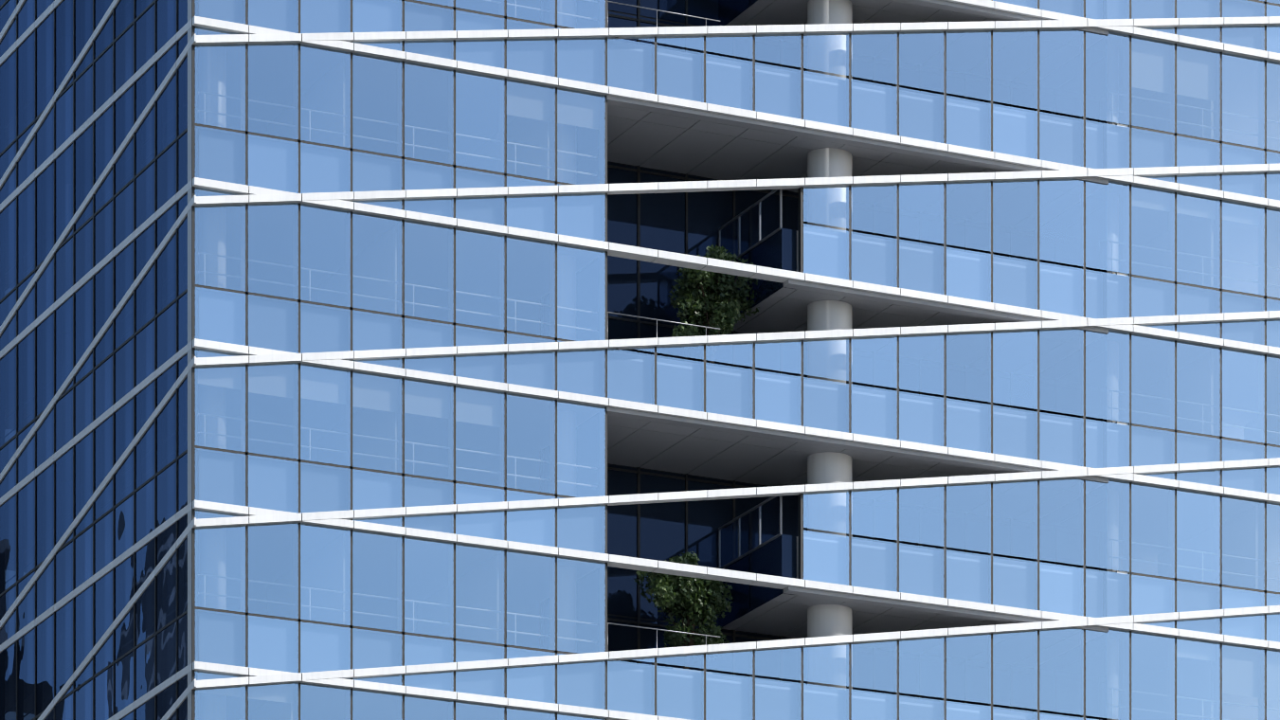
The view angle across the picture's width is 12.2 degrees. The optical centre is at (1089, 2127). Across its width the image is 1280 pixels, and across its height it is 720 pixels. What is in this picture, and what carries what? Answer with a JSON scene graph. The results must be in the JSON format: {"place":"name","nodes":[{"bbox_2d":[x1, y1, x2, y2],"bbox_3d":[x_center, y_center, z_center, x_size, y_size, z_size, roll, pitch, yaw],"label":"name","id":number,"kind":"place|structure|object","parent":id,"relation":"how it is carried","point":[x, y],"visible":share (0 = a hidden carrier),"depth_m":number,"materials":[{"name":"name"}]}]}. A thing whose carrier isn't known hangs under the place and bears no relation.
{"place":"outdoors","nodes":[
{"label":"outdoors","id":0,"kind":"place"},
{"bbox_2d":[0,0,187,719],"bbox_3d":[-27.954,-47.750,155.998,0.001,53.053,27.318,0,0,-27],"label":"glass facade","id":1,"kind":"structure","parent":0,"point":[166,380],"depth_m":151.35,"materials":[{"name":"blue glass"}]},
{"bbox_2d":[9,0,1120,718],"bbox_3d":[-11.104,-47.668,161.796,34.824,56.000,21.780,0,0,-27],"label":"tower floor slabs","id":2,"kind":"structure","parent":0,"point":[798,537],"depth_m":151.54,"materials":[{"name":"grey concrete"}]},
{"bbox_2d":[0,0,1279,719],"bbox_3d":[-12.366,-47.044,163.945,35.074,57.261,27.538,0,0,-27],"label":"facade bands","id":3,"kind":"object","parent":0,"point":[253,34],"visible":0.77,"depth_m":150.05,"materials":[{"name":"white metal"}]},
{"bbox_2d":[607,0,781,671],"bbox_3d":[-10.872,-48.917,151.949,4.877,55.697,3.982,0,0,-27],"label":"terrace railings","id":4,"kind":"object","parent":3,"relation":"on","point":[771,497],"visible":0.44,"depth_m":152.32,"materials":[{"name":"grey metal"}]},
{"bbox_2d":[606,0,1108,719],"bbox_3d":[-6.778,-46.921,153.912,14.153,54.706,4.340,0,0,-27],"label":"terrace soffit panels","id":5,"kind":"object","parent":3,"relation":"on","point":[678,140],"visible":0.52,"depth_m":153.09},
{"bbox_2d":[607,0,1106,719],"bbox_3d":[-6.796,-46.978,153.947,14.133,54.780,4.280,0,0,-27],"label":"dark terrace glazing","id":6,"kind":"structure","parent":5,"relation":"attached to","point":[662,229],"depth_m":154.04,"materials":[{"name":"blue glass"}]},
{"bbox_2d":[1106,121,1118,719],"bbox_3d":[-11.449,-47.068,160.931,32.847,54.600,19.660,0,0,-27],"label":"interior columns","id":7,"kind":"structure","parent":3,"relation":"on","point":[1109,421],"depth_m":156.19,"materials":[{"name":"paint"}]},
{"bbox_2d":[0,0,1279,719],"bbox_3d":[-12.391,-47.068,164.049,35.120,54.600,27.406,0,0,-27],"label":"window frames","id":8,"kind":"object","parent":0,"point":[640,321],"visible":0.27,"depth_m":150.64,"materials":[{"name":"grey metal"}]},
{"bbox_2d":[187,0,1128,719],"bbox_3d":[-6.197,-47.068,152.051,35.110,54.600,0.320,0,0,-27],"label":"tower mullion profiles","id":9,"kind":"object","parent":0,"point":[189,360],"visible":0.04,"depth_m":144.04,"materials":[{"name":"grey metal"}]},
{"bbox_2d":[633,551,733,668],"bbox_3d":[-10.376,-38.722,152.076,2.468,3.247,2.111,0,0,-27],"label":"terrace tree","id":10,"kind":"object","parent":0,"point":[668,594],"depth_m":151.74,"materials":[{"name":"green plant"}]},
{"bbox_2d":[667,244,759,363],"bbox_3d":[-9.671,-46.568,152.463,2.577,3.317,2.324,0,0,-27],"label":"terrace tree","id":11,"kind":"object","parent":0,"point":[691,300],"depth_m":151.87,"materials":[{"name":"green plant"}]},
{"bbox_2d":[195,0,1279,719],"bbox_3d":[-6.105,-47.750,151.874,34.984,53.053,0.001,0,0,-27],"label":"glass facade","id":12,"kind":"structure","parent":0,"point":[273,269],"depth_m":150.94,"materials":[{"name":"blue glass"}]},
{"bbox_2d":[720,189,779,567],"bbox_3d":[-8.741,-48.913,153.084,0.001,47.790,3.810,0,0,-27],"label":"glass railing","id":13,"kind":"object","parent":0,"point":[769,509],"visible":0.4,"depth_m":153.02,"materials":[{"name":"glass"}]},
{"bbox_2d":[807,0,852,689],"bbox_3d":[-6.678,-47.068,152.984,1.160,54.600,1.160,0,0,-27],"label":"terrace column","id":14,"kind":"structure","parent":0,"point":[828,620],"depth_m":152.47,"materials":[{"name":"white concrete"}]}
]}

